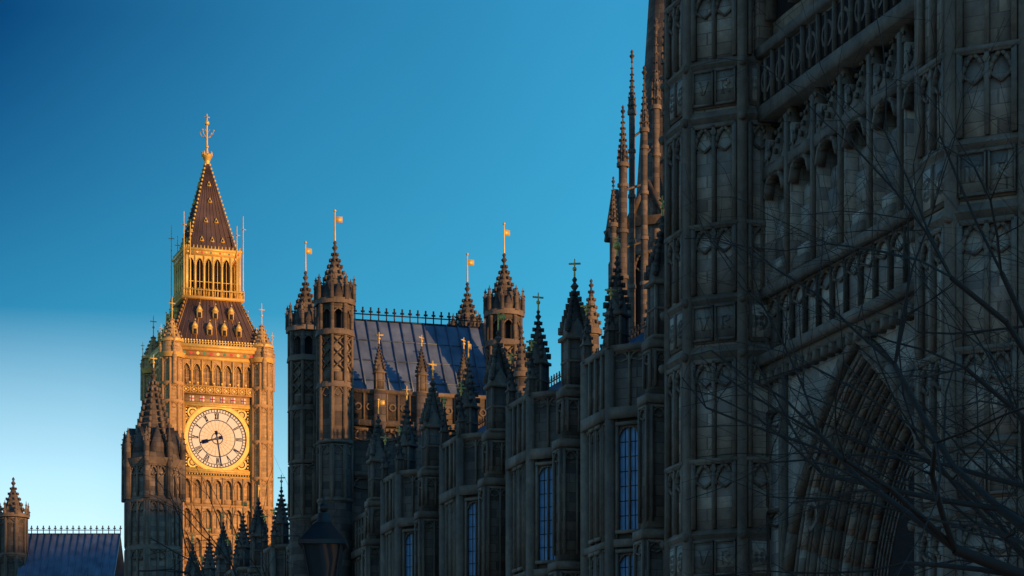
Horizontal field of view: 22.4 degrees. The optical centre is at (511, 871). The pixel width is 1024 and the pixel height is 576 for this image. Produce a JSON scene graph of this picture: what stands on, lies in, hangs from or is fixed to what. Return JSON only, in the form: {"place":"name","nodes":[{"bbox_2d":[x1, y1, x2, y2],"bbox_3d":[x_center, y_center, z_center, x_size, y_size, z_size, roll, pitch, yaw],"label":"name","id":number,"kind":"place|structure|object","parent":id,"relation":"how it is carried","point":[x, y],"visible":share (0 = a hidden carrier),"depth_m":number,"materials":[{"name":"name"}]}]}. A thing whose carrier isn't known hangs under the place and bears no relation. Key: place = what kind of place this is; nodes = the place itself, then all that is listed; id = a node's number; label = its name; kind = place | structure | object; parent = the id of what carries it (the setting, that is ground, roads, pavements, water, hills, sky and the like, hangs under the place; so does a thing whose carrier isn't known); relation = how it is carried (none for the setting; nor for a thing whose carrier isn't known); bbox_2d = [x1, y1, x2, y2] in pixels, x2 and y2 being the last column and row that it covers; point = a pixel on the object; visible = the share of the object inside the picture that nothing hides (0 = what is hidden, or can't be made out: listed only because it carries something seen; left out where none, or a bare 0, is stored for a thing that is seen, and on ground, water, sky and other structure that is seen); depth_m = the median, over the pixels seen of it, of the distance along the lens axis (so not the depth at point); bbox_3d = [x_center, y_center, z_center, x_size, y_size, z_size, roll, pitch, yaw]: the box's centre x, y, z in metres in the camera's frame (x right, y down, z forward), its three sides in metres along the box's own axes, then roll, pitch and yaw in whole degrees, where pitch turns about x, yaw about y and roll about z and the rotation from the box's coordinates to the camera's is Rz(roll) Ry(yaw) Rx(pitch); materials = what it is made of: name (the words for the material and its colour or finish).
{"place":"outdoors","nodes":[
{"label":"outdoors","id":0,"kind":"place"},
{"bbox_2d":[130,437,346,575],"bbox_3d":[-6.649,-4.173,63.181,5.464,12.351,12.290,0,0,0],"label":"plane tree","id":1,"kind":"object","parent":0,"point":[198,571],"visible":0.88,"depth_m":61.92,"materials":[{"name":"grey plant"}]},
{"bbox_2d":[0,0,648,557],"label":"sky","id":2,"kind":"structure","parent":0,"point":[428,127],"materials":[{"name":"blue"}]},
{"bbox_2d":[604,0,663,339],"bbox_3d":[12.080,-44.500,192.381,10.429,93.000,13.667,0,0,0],"label":"central tower","id":3,"kind":"structure","parent":0,"point":[636,229],"depth_m":189.24,"materials":[{"name":"stone"}]},
{"bbox_2d":[671,0,1023,575],"bbox_3d":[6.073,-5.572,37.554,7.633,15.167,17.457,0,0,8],"label":"plane tree","id":4,"kind":"object","parent":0,"point":[992,565],"visible":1,"depth_m":37.00,"materials":[{"name":"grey plant"}]},
{"label":"ground","id":5,"kind":"structure","parent":0,"visible":0},
{"bbox_2d":[0,477,123,575],"bbox_3d":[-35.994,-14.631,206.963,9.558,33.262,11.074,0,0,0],"label":"range","id":6,"kind":"structure","parent":5,"relation":"on","point":[23,552],"depth_m":204.70,"materials":[{"name":"stone"}]},
{"bbox_2d":[121,355,185,575],"bbox_3d":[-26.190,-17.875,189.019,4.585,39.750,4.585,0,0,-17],"label":"turret","id":7,"kind":"object","parent":5,"relation":"on","point":[156,521],"visible":0.95,"depth_m":187.41,"materials":[{"name":"stone"}]},
{"bbox_2d":[140,115,274,575],"bbox_3d":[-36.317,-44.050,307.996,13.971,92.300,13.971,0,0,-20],"label":"clock tower","id":8,"kind":"structure","parent":5,"relation":"on","point":[211,349],"depth_m":303.55,"materials":[{"name":"stone"}]},
{"bbox_2d":[298,494,348,575],"bbox_3d":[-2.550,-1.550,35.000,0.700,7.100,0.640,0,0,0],"label":"street lamp","id":9,"kind":"object","parent":5,"relation":"on","point":[323,543],"visible":1,"depth_m":34.77,"materials":[{"name":"grey metal"}]},
{"bbox_2d":[285,209,525,575],"bbox_3d":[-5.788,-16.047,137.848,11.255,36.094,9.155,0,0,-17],"label":"palace building","id":10,"kind":"structure","parent":5,"relation":"on","point":[347,369],"depth_m":135.15,"materials":[{"name":"stone"}]},
{"bbox_2d":[184,196,663,575],"bbox_3d":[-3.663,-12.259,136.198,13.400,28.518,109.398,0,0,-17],"label":"building facade","id":11,"kind":"object","parent":5,"relation":"on","point":[536,474],"visible":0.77,"depth_m":100.68,"materials":[{"name":"stone"}]},
{"bbox_2d":[658,0,1023,575],"bbox_3d":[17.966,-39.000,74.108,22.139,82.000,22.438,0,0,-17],"label":"gothic tower","id":12,"kind":"structure","parent":5,"relation":"on","point":[736,135],"depth_m":74.18,"materials":[{"name":"stone"}]},
{"bbox_2d":[682,124,1023,575],"bbox_3d":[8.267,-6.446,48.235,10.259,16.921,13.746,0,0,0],"label":"plane tree","id":13,"kind":"object","parent":5,"relation":"on","point":[960,488],"visible":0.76,"depth_m":47.32,"materials":[{"name":"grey plant"}]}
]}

